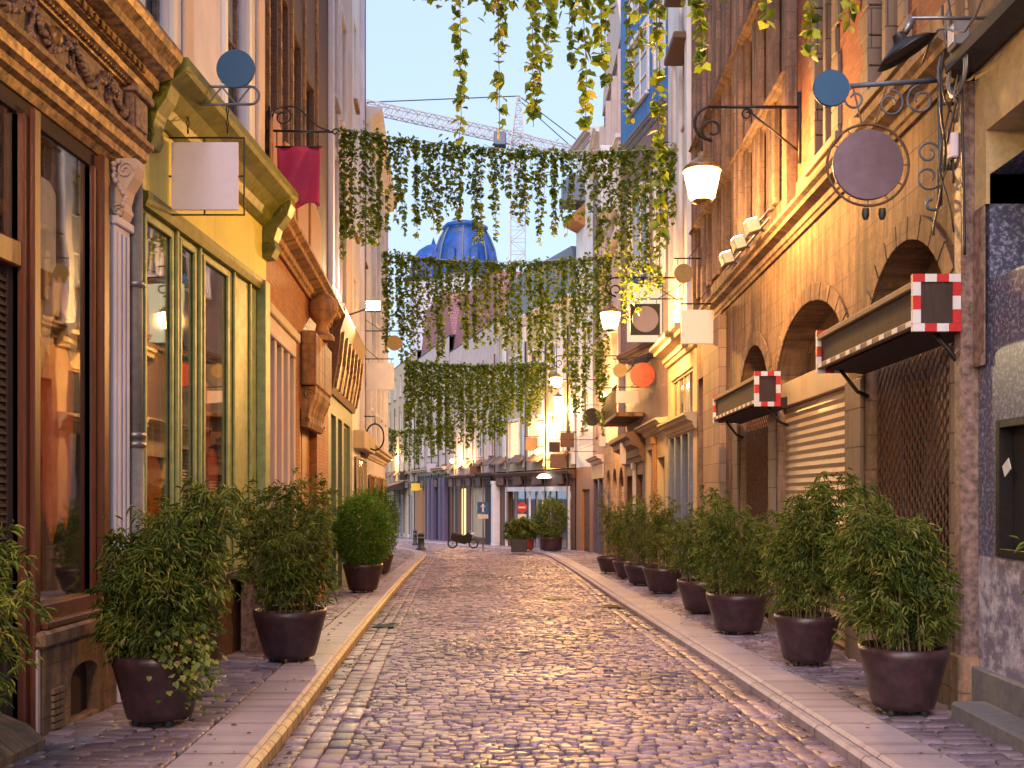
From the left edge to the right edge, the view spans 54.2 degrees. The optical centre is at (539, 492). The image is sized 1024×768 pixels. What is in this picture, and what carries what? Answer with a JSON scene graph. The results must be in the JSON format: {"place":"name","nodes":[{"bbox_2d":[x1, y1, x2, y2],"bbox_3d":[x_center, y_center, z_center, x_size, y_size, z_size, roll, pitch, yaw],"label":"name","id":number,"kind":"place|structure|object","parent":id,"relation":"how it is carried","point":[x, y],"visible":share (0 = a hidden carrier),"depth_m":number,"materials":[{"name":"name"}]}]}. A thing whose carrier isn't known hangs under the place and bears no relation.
{"place":"outdoors","nodes":[
{"label":"outdoors","id":0,"kind":"place"},
{"bbox_2d":[3,548,413,767],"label":"pavement","id":1,"kind":"structure","parent":0,"point":[81,743],"depth_m":7.31,"materials":[{"name":"stone"}]},
{"bbox_2d":[0,520,58,715],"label":"potted bamboo","id":2,"kind":"object","parent":1,"relation":"on","point":[10,602],"visible":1,"depth_m":5.26,"materials":[{"name":"plant"}]},
{"bbox_2d":[0,0,182,767],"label":"shop building","id":3,"kind":"structure","parent":1,"relation":"on","point":[80,80],"depth_m":7.83,"materials":[{"name":"brown wood"}]},
{"bbox_2d":[41,177,55,272],"bbox_3d":[-3.660,-1.985,7.355,0.010,0.670,0.390,0,0,0],"label":"paper sign","id":4,"kind":"object","parent":3,"relation":"attached to","point":[48,229],"visible":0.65,"depth_m":7.44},
{"bbox_2d":[41,344,74,544],"bbox_3d":[-3.663,-0.378,7.590,0.015,1.542,0.540,0,0,0],"label":"cloth banner","id":5,"kind":"object","parent":3,"relation":"hanging from","point":[57,393],"visible":0.94,"depth_m":7.56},
{"bbox_2d":[41,276,76,361],"bbox_3d":[-3.660,-1.335,7.620,0.010,0.630,0.560,0,0,0],"label":"window ornament","id":6,"kind":"object","parent":3,"relation":"attached to","point":[58,296],"depth_m":7.59,"materials":[{"name":"beige paint"}]},
{"bbox_2d":[130,182,145,542],"bbox_3d":[-3.545,-0.490,8.760,0.170,4.480,0.170,0,0,0],"label":"drainpipe","id":7,"kind":"object","parent":3,"relation":"attached to","point":[137,433],"visible":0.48,"depth_m":8.71,"materials":[{"name":"metal"}]},
{"bbox_2d":[83,474,248,726],"bbox_3d":[-2.813,0.780,7.587,1.131,1.892,1.221,0,0,28],"label":"potted bamboo","id":8,"kind":"object","parent":1,"relation":"on","point":[157,582],"visible":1,"depth_m":7.33,"materials":[{"name":"plant"}]},
{"bbox_2d":[140,0,297,659],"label":"shop building","id":9,"kind":"structure","parent":1,"relation":"on","point":[206,304],"depth_m":11.35,"materials":[{"name":"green paint"}]},
{"bbox_2d":[147,425,162,529],"bbox_3d":[-3.680,0.024,9.500,0.040,1.349,0.445,0,0,0],"label":"dress","id":10,"kind":"object","parent":9,"relation":"hanging from","point":[154,480],"visible":0.55,"depth_m":9.47,"materials":[{"name":"orange fabric"}]},
{"bbox_2d":[143,212,173,538],"bbox_3d":[-3.615,-0.840,9.480,0.030,3.440,0.720,0,0,0],"label":"shop window","id":11,"kind":"structure","parent":9,"relation":"in","point":[146,218],"depth_m":9.79,"materials":[{"name":"green glass"}]},
{"bbox_2d":[140,0,177,46],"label":"window","id":12,"kind":"structure","parent":9,"relation":"in","point":[152,6],"depth_m":9.75,"materials":[{"name":"white glass"}]},
{"bbox_2d":[179,238,196,506],"bbox_3d":[-3.615,-0.840,10.255,0.030,3.440,0.470,0,0,0],"label":"shop window","id":13,"kind":"structure","parent":9,"relation":"in","point":[183,243],"depth_m":10.44,"materials":[{"name":"green wood"}]},
{"bbox_2d":[206,422,217,537],"bbox_3d":[-3.680,-0.051,11.200,0.040,1.498,0.400,0,0,0],"label":"dress","id":14,"kind":"object","parent":9,"relation":"hanging from","point":[211,468],"visible":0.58,"depth_m":11.18,"materials":[{"name":"orange fabric"}]},
{"bbox_2d":[169,49,259,215],"bbox_3d":[-3.144,-3.458,9.600,0.923,1.594,0.034,0,0,0],"label":"hanging sign","id":15,"kind":"object","parent":9,"relation":"attached to","point":[204,175],"visible":0.91,"depth_m":9.59,"materials":[{"name":"white metal"}]},
{"bbox_2d":[202,254,228,568],"bbox_3d":[-3.615,-0.840,11.160,0.030,3.440,0.880,0,0,0],"label":"shop window","id":16,"kind":"structure","parent":9,"relation":"in","point":[205,259],"depth_m":10.76,"materials":[{"name":"green wood"}]},
{"bbox_2d":[221,0,251,135],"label":"window","id":17,"kind":"structure","parent":9,"relation":"in","point":[229,8],"depth_m":12.24,"materials":[{"name":"glass"}]},
{"bbox_2d":[241,573,289,651],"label":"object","id":18,"kind":"object","parent":1,"relation":"on","point":[250,640],"visible":0.13,"depth_m":11.75,"materials":[{"name":"brown wood"}]},
{"bbox_2d":[331,487,396,592],"bbox_3d":[-3.836,0.998,21.739,1.484,2.309,1.462,0,0,0],"label":"potted bamboo","id":19,"kind":"object","parent":1,"relation":"on","point":[362,571],"visible":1,"depth_m":21.43,"materials":[{"name":"plant"}]},
{"bbox_2d":[362,483,400,573],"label":"potted bamboo","id":20,"kind":"object","parent":1,"relation":"on","point":[386,566],"visible":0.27,"depth_m":29.39,"materials":[{"name":"plant"}]},
{"bbox_2d":[388,425,451,465],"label":"ivy garland","id":21,"kind":"object","parent":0,"point":[418,442],"visible":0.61,"depth_m":61.97,"materials":[{"name":"plant"}]},
{"bbox_2d":[366,0,608,367],"label":"sky","id":22,"kind":"structure","parent":0,"point":[410,53],"materials":[{"name":"blue"}]},
{"bbox_2d":[267,539,855,767],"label":"road","id":23,"kind":"structure","parent":0,"point":[485,658],"depth_m":9.44,"materials":[{"name":"stone"}]},
{"bbox_2d":[447,531,478,548],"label":"motorcycle","id":24,"kind":"object","parent":23,"relation":"on","point":[462,539],"visible":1,"depth_m":58.70,"materials":[{"name":"paint"}]},
{"bbox_2d":[477,495,488,550],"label":"traffic sign","id":25,"kind":"object","parent":23,"relation":"on","point":[482,509],"visible":1,"depth_m":53.50,"materials":[{"name":"metal"}]},
{"bbox_2d":[501,516,536,551],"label":"potted shrub","id":26,"kind":"object","parent":23,"relation":"on","point":[519,531],"visible":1,"depth_m":51.36,"materials":[{"name":"plant"}]},
{"bbox_2d":[49,558,1009,767],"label":"fallen leaves","id":27,"kind":"object","parent":23,"relation":"on","point":[289,751],"visible":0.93,"depth_m":8.58,"materials":[{"name":"brown plant"}]},
{"bbox_2d":[396,537,1023,767],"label":"pavement","id":28,"kind":"structure","parent":0,"point":[960,741],"depth_m":9.36,"materials":[{"name":"stone"}]},
{"bbox_2d":[410,291,463,540],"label":"shop building","id":29,"kind":"structure","parent":28,"relation":"on","point":[432,509],"depth_m":88.21,"materials":[{"name":"pink paint"}]},
{"bbox_2d":[415,490,424,538],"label":"door panel","id":30,"kind":"structure","parent":29,"relation":"in","point":[419,495],"depth_m":95.17,"materials":[{"name":"beige wood"}]},
{"bbox_2d":[443,271,536,546],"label":"shop building","id":31,"kind":"structure","parent":28,"relation":"on","point":[467,491],"depth_m":73.95,"materials":[{"name":"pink paint"}]},
{"bbox_2d":[471,487,484,538],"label":"window","id":32,"kind":"structure","parent":31,"relation":"in","point":[477,491],"depth_m":73.86,"materials":[{"name":"glass"}]},
{"bbox_2d":[532,495,568,550],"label":"potted bamboo","id":33,"kind":"object","parent":28,"relation":"on","point":[549,541],"visible":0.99,"depth_m":53.13,"materials":[{"name":"plant"}]},
{"bbox_2d":[593,490,628,573],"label":"potted bamboo","id":34,"kind":"object","parent":28,"relation":"on","point":[605,563],"visible":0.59,"depth_m":29.81,"materials":[{"name":"plant"}]},
{"bbox_2d":[606,497,641,579],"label":"potted bamboo","id":35,"kind":"object","parent":28,"relation":"on","point":[618,563],"visible":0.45,"depth_m":26.73,"materials":[{"name":"plant"}]},
{"bbox_2d":[618,496,657,585],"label":"potted bamboo","id":36,"kind":"object","parent":28,"relation":"on","point":[634,573],"visible":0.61,"depth_m":24.06,"materials":[{"name":"plant"}]},
{"bbox_2d":[632,489,685,593],"bbox_3d":[2.567,1.029,21.441,1.244,2.229,1.123,0,0,0],"label":"potted bamboo","id":37,"kind":"object","parent":28,"relation":"on","point":[659,578],"visible":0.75,"depth_m":21.27,"materials":[{"name":"plant"}]},
{"bbox_2d":[657,494,736,613],"bbox_3d":[2.654,1.006,16.709,1.376,1.988,1.312,0,0,0],"label":"potted bamboo","id":38,"kind":"object","parent":28,"relation":"on","point":[693,597],"visible":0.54,"depth_m":16.48,"materials":[{"name":"plant"}]},
{"bbox_2d":[686,481,779,634],"bbox_3d":[2.678,0.868,13.656,1.297,2.083,1.407,0,0,-38],"label":"potted bamboo","id":39,"kind":"object","parent":28,"relation":"on","point":[737,608],"visible":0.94,"depth_m":13.38,"materials":[{"name":"plant"}]},
{"bbox_2d":[754,467,861,666],"bbox_3d":[2.820,0.774,10.673,0.986,2.090,1.096,0,0,-42],"label":"potted bamboo","id":40,"kind":"object","parent":28,"relation":"on","point":[804,634],"visible":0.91,"depth_m":10.40,"materials":[{"name":"plant"}]},
{"bbox_2d":[817,478,964,716],"bbox_3d":[2.780,0.808,7.934,1.094,1.860,1.249,0,0,0],"label":"potted bamboo","id":41,"kind":"object","parent":28,"relation":"on","point":[899,594],"visible":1,"depth_m":7.68,"materials":[{"name":"plant"}]},
{"bbox_3d":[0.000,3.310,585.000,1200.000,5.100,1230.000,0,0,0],"label":"ground","id":42,"kind":"structure","parent":0,"visible":0},
{"bbox_2d":[166,547,423,767],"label":"kerb","id":43,"kind":"structure","parent":42,"relation":"on","point":[261,712],"depth_m":8.45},
{"bbox_2d":[229,467,342,661],"bbox_3d":[-2.739,0.771,10.929,1.233,2.115,1.346,0,0,0],"label":"potted bamboo","id":44,"kind":"object","parent":43,"relation":"on","point":[289,564],"visible":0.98,"depth_m":10.76,"materials":[{"name":"plant"}]},
{"bbox_2d":[265,0,344,604],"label":"house","id":45,"kind":"structure","parent":42,"relation":"on","point":[306,309],"depth_m":16.50,"materials":[{"name":"paint"}]},
{"bbox_2d":[270,316,295,535],"bbox_3d":[-3.789,-0.475,14.360,0.230,3.750,2.539,0,0,-6],"label":"window","id":46,"kind":"structure","parent":45,"relation":"in","point":[282,347],"depth_m":14.30,"materials":[{"name":"beige glass"}]},
{"bbox_2d":[268,105,339,208],"bbox_3d":[-3.141,-4.447,13.295,0.959,1.411,0.070,0,0,0],"label":"hanging banner","id":47,"kind":"object","parent":45,"relation":"attached to","point":[298,167],"visible":0.94,"depth_m":13.29,"materials":[{"name":"red fabric"}]},
{"bbox_2d":[300,414,308,604],"bbox_3d":[-4.252,0.450,17.685,0.070,3.700,2.280,0,0,-6],"label":"door","id":48,"kind":"structure","parent":45,"relation":"in","point":[304,433],"depth_m":18.07,"materials":[{"name":"orange wood"}]},
{"bbox_2d":[244,547,425,767],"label":"kerb","id":49,"kind":"structure","parent":42,"relation":"on","point":[268,751],"depth_m":8.80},
{"bbox_2d":[328,0,365,594],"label":"house","id":50,"kind":"structure","parent":42,"relation":"on","point":[347,348],"depth_m":22.61,"materials":[{"name":"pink paint"}]},
{"bbox_2d":[335,146,340,300],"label":"window","id":51,"kind":"structure","parent":50,"relation":"in","point":[336,154],"depth_m":22.40,"materials":[{"name":"white glass"}]},
{"bbox_2d":[335,0,340,113],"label":"window","id":52,"kind":"structure","parent":50,"relation":"in","point":[337,106],"depth_m":22.40,"materials":[{"name":"grey glass"}]},
{"bbox_2d":[340,3,347,140],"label":"window","id":53,"kind":"structure","parent":50,"relation":"in","point":[342,17],"depth_m":23.27,"materials":[{"name":"grey glass"}]},
{"bbox_2d":[340,169,348,313],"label":"window","id":54,"kind":"structure","parent":50,"relation":"in","point":[344,306],"depth_m":24.23,"materials":[{"name":"white glass"}]},
{"bbox_2d":[338,120,678,322],"bbox_3d":[-0.759,-6.171,22.809,7.845,4.610,0.407,0,0,0],"label":"ivy garland","id":55,"kind":"object","parent":50,"relation":"hanging from","point":[624,156],"visible":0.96,"depth_m":22.79,"materials":[{"name":"plant"}]},
{"bbox_2d":[352,0,374,542],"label":"house","id":56,"kind":"structure","parent":42,"relation":"on","point":[363,441],"depth_m":28.44,"materials":[{"name":"white paint"}]},
{"bbox_2d":[356,456,366,542],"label":"window","id":57,"kind":"structure","parent":56,"relation":"in","point":[361,463],"depth_m":28.76,"materials":[{"name":"beige glass"}]},
{"bbox_2d":[365,349,393,389],"bbox_3d":[-4.782,-3.700,29.500,0.949,1.324,0.050,0,0,0],"label":"hanging sign","id":58,"kind":"object","parent":56,"relation":"attached to","point":[379,376],"visible":0.9,"depth_m":29.48,"materials":[{"name":"beige metal"}]},
{"bbox_2d":[366,106,394,521],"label":"house","id":59,"kind":"structure","parent":42,"relation":"on","point":[377,408],"depth_m":34.29,"materials":[{"name":"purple paint"}]},
{"bbox_2d":[380,248,613,436],"bbox_3d":[-1.433,-5.034,33.502,7.862,6.312,0.444,0,0,0],"label":"ivy garland","id":60,"kind":"object","parent":59,"relation":"hanging from","point":[456,266],"visible":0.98,"depth_m":33.48,"materials":[{"name":"plant"}]},
{"bbox_2d":[385,350,420,537],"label":"house","id":61,"kind":"structure","parent":42,"relation":"on","point":[404,493],"depth_m":107.67,"materials":[{"name":"beige paint"}]},
{"bbox_2d":[407,220,497,353],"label":"domed tower","id":62,"kind":"structure","parent":42,"relation":"on","point":[453,242],"depth_m":117.55,"materials":[{"name":"metal"}]},
{"bbox_2d":[366,95,575,271],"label":"tower crane","id":63,"kind":"object","parent":42,"relation":"on","point":[501,143],"visible":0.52,"depth_m":149.34,"materials":[{"name":"paint"}]},
{"bbox_2d":[490,246,575,549],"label":"corner building","id":64,"kind":"structure","parent":42,"relation":"on","point":[515,484],"depth_m":61.27,"materials":[{"name":"beige paint"}]},
{"bbox_2d":[508,418,519,458],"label":"window","id":65,"kind":"structure","parent":64,"relation":"in","point":[514,426],"depth_m":64.76,"materials":[{"name":"glass"}]},
{"bbox_2d":[527,414,540,456],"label":"window","id":66,"kind":"structure","parent":64,"relation":"in","point":[535,429],"depth_m":61.14,"materials":[{"name":"white paint"}]},
{"bbox_2d":[547,410,558,455],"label":"window","id":67,"kind":"structure","parent":64,"relation":"in","point":[554,419],"depth_m":58.66,"materials":[{"name":"white glass"}]},
{"bbox_2d":[559,127,592,551],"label":"house","id":68,"kind":"structure","parent":42,"relation":"on","point":[584,499],"depth_m":53.60,"materials":[{"name":"paint"}]},
{"bbox_2d":[584,490,589,551],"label":"door","id":69,"kind":"structure","parent":68,"relation":"in","point":[586,492],"depth_m":53.58,"materials":[{"name":"brown wood"}]},
{"bbox_2d":[583,126,603,555],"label":"house","id":70,"kind":"structure","parent":42,"relation":"on","point":[596,460],"depth_m":49.65,"materials":[{"name":"paint"}]},
{"bbox_2d":[596,0,624,555],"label":"house","id":71,"kind":"structure","parent":42,"relation":"on","point":[614,468],"depth_m":39.32,"materials":[{"name":"paint"}]},
{"bbox_2d":[598,145,616,218],"bbox_3d":[2.671,-12.050,38.809,0.809,2.500,1.218,0,0,0],"label":"bay window","id":72,"kind":"structure","parent":71,"relation":"in","point":[603,147],"depth_m":38.22,"materials":[{"name":"white paint"}]},
{"bbox_2d":[602,0,667,565],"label":"house","id":73,"kind":"structure","parent":42,"relation":"on","point":[646,464],"depth_m":29.30,"materials":[{"name":"paint"}]},
{"bbox_2d":[616,384,645,402],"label":"hanging sign","id":74,"kind":"object","parent":73,"relation":"attached to","point":[627,396],"visible":0.9,"depth_m":30.98,"materials":[{"name":"beige metal"}]},
{"bbox_2d":[626,15,648,117],"bbox_3d":[2.876,-12.350,29.126,0.200,2.180,2.066,0,0,-11],"label":"window","id":75,"kind":"structure","parent":73,"relation":"in","point":[641,76],"depth_m":29.06,"materials":[{"name":"white glass"}]},
{"bbox_2d":[627,181,648,283],"bbox_3d":[2.885,-7.420,29.128,0.140,3.040,2.066,0,0,-11],"label":"window","id":76,"kind":"structure","parent":73,"relation":"in","point":[634,246],"depth_m":29.35,"materials":[{"name":"grey glass"}]},
{"bbox_2d":[630,354,654,387],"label":"hanging sign","id":77,"kind":"object","parent":73,"relation":"attached to","point":[642,374],"visible":0.98,"depth_m":28.47,"materials":[{"name":"orange metal"}]},
{"bbox_2d":[627,267,663,341],"bbox_3d":[2.863,-5.106,26.900,1.045,2.088,0.050,0,0,0],"label":"hanging sign","id":78,"kind":"object","parent":73,"relation":"attached to","point":[644,338],"visible":0.49,"depth_m":26.88,"materials":[{"name":"metal"}]},
{"bbox_2d":[652,164,665,281],"bbox_3d":[3.262,-7.375,27.197,0.200,3.130,0.973,0,0,-11],"label":"window","id":79,"kind":"structure","parent":73,"relation":"in","point":[663,251],"depth_m":27.21,"materials":[{"name":"beige glass"}]},
{"bbox_2d":[653,0,665,72],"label":"window","id":80,"kind":"structure","parent":73,"relation":"in","point":[661,61],"depth_m":27.21,"materials":[{"name":"white glass"}]},
{"bbox_2d":[389,538,889,767],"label":"kerb","id":81,"kind":"structure","parent":42,"relation":"on","point":[852,753],"depth_m":9.08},
{"bbox_2d":[649,0,696,578],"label":"house","id":82,"kind":"structure","parent":42,"relation":"on","point":[678,427],"depth_m":24.17,"materials":[{"name":"white paint"}]},
{"bbox_2d":[599,277,678,331],"bbox_3d":[2.445,-4.660,24.200,2.029,1.500,0.540,0,0,0],"label":"street lantern","id":83,"kind":"object","parent":82,"relation":"attached to","point":[610,309],"visible":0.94,"depth_m":24.18,"materials":[{"name":"white metal"}]},
{"bbox_2d":[630,283,683,334],"bbox_3d":[2.803,-4.393,23.780,1.323,1.266,0.090,0,0,0],"label":"hanging sign","id":84,"kind":"object","parent":82,"relation":"attached to","point":[646,321],"visible":0.9,"depth_m":23.74,"materials":[{"name":"black metal"}]},
{"bbox_2d":[669,191,676,309],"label":"window","id":85,"kind":"structure","parent":82,"relation":"in","point":[673,303],"depth_m":25.62,"materials":[{"name":"beige glass"}]},
{"bbox_2d":[673,368,692,416],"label":"window","id":86,"kind":"structure","parent":82,"relation":"in","point":[683,385],"depth_m":24.43,"materials":[{"name":"yellow glass"}]},
{"bbox_2d":[390,538,968,767],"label":"kerb","id":87,"kind":"structure","parent":42,"relation":"on","point":[890,746],"depth_m":8.65,"materials":[{"name":"stone"}]},
{"bbox_2d":[689,0,974,705],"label":"house","id":88,"kind":"structure","parent":42,"relation":"on","point":[820,254],"depth_m":12.97,"materials":[{"name":"stone"}]},
{"bbox_2d":[413,0,729,124],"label":"ivy garland","id":89,"kind":"object","parent":88,"relation":"attached to","point":[627,74],"visible":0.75,"depth_m":15.49,"materials":[{"name":"plant"}]},
{"bbox_2d":[448,0,860,241],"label":"ivy garland","id":90,"kind":"object","parent":88,"relation":"hanging from","point":[657,37],"visible":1,"depth_m":10.99,"materials":[{"name":"plant"}]},
{"bbox_2d":[674,242,700,282],"bbox_3d":[3.194,-4.982,21.500,0.626,0.934,0.060,0,0,0],"label":"hanging sign","id":91,"kind":"object","parent":88,"relation":"attached to","point":[683,273],"visible":0.97,"depth_m":21.47,"materials":[{"name":"beige metal"}]},
{"bbox_2d":[681,283,713,343],"bbox_3d":[3.040,-3.467,19.300,0.637,1.182,0.050,0,0,0],"label":"hanging sign","id":92,"kind":"object","parent":88,"relation":"attached to","point":[696,326],"visible":0.99,"depth_m":19.27,"materials":[{"name":"beige metal"}]},
{"bbox_2d":[682,91,801,204],"bbox_3d":[2.704,-4.620,13.400,1.609,1.500,0.540,0,0,0],"label":"street lantern","id":93,"kind":"object","parent":88,"relation":"attached to","point":[701,165],"visible":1,"depth_m":13.38,"materials":[{"name":"white metal"}]},
{"bbox_2d":[713,371,788,438],"bbox_3d":[3.251,-1.316,15.650,0.513,0.767,3.384,0,0,0],"label":"shop canopy","id":94,"kind":"object","parent":88,"relation":"attached to","point":[757,395],"visible":1,"depth_m":14.65,"materials":[{"name":"grey metal"}]},
{"bbox_2d":[743,217,765,235],"bbox_3d":[3.215,-3.884,14.600,0.461,0.244,0.260,0,0,0],"label":"flood light","id":95,"kind":"object","parent":88,"relation":"attached to","point":[752,226],"visible":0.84,"depth_m":14.47,"materials":[{"name":"metal"}]},
{"bbox_2d":[804,0,840,176],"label":"window","id":96,"kind":"structure","parent":88,"relation":"in","point":[825,121],"depth_m":12.23,"materials":[{"name":"orange glass"}]},
{"bbox_2d":[853,0,911,116],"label":"window","id":97,"kind":"structure","parent":88,"relation":"in","point":[880,20],"depth_m":10.56,"materials":[{"name":"brown glass"}]},
{"bbox_2d":[813,69,954,219],"bbox_3d":[2.902,-2.943,8.450,1.195,1.263,0.070,0,0,0],"label":"hanging sign","id":98,"kind":"object","parent":88,"relation":"attached to","point":[867,164],"visible":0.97,"depth_m":8.43,"materials":[{"name":"grey metal"}]},
{"bbox_2d":[816,274,960,397],"bbox_3d":[3.241,-1.381,9.385,0.533,0.737,2.814,0,0,0],"label":"shop canopy","id":99,"kind":"object","parent":88,"relation":"attached to","point":[918,314],"visible":0.99,"depth_m":8.69,"materials":[{"name":"grey metal"}]},
{"bbox_2d":[932,23,951,235],"bbox_3d":[3.341,-3.030,8.300,0.120,1.751,0.220,0,0,0],"label":"cable","id":100,"kind":"object","parent":88,"relation":"attached to","point":[945,147],"visible":0.81,"depth_m":8.33,"materials":[{"name":"paint"}]},
{"bbox_2d":[945,0,1023,755],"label":"shop building","id":101,"kind":"structure","parent":42,"relation":"on","point":[987,678],"depth_m":7.78,"materials":[{"name":"grey stone"}]},
{"bbox_2d":[877,16,986,71],"bbox_3d":[3.041,-3.519,7.731,0.821,0.397,0.474,0,0,20],"label":"shop lamp","id":102,"kind":"object","parent":101,"relation":"attached to","point":[904,48],"visible":0.99,"depth_m":7.79,"materials":[{"name":"metal"}]},
{"bbox_2d":[938,0,957,232],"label":"cable","id":103,"kind":"object","parent":101,"relation":"attached to","point":[942,145],"visible":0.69,"depth_m":8.20,"materials":[{"name":"paint"}]},
{"bbox_2d":[947,132,958,183],"bbox_3d":[3.334,-2.700,8.070,0.068,0.400,0.080,0,0,0],"label":"junction box","id":104,"kind":"object","parent":101,"relation":"attached to","point":[953,150],"visible":1,"depth_m":8.03,"materials":[{"name":"paint"}]},
{"bbox_2d":[946,53,968,97],"bbox_3d":[3.300,-3.350,7.913,0.018,0.417,0.397,0,0,0],"label":"cable","id":105,"kind":"object","parent":101,"relation":"hanging from","point":[964,70],"visible":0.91,"depth_m":7.82,"materials":[{"name":"plastic"}]},
{"bbox_2d":[948,20,969,52],"bbox_3d":[3.296,-3.600,7.880,0.128,0.200,0.160,0,0,0],"label":"junction box","id":106,"kind":"object","parent":101,"relation":"attached to","point":[955,41],"visible":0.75,"depth_m":7.80,"materials":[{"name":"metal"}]},
{"bbox_2d":[960,75,965,254],"bbox_3d":[3.344,-2.591,7.901,0.052,1.418,0.026,0,0,0],"label":"cable","id":107,"kind":"object","parent":101,"relation":"attached to","point":[963,169],"visible":0.98,"depth_m":7.89,"materials":[{"name":"paint"}]},
{"bbox_2d":[996,416,1023,559],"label":"window","id":108,"kind":"structure","parent":101,"relation":"in","point":[1009,432],"depth_m":7.56,"materials":[{"name":"glass"}]},
{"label":"house","id":109,"kind":"object","parent":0,"visible":0},
{"bbox_2d":[402,355,546,457],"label":"ivy garland","id":110,"kind":"object","parent":109,"relation":"hanging from","point":[502,397],"visible":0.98,"depth_m":49.96,"materials":[{"name":"plant"}]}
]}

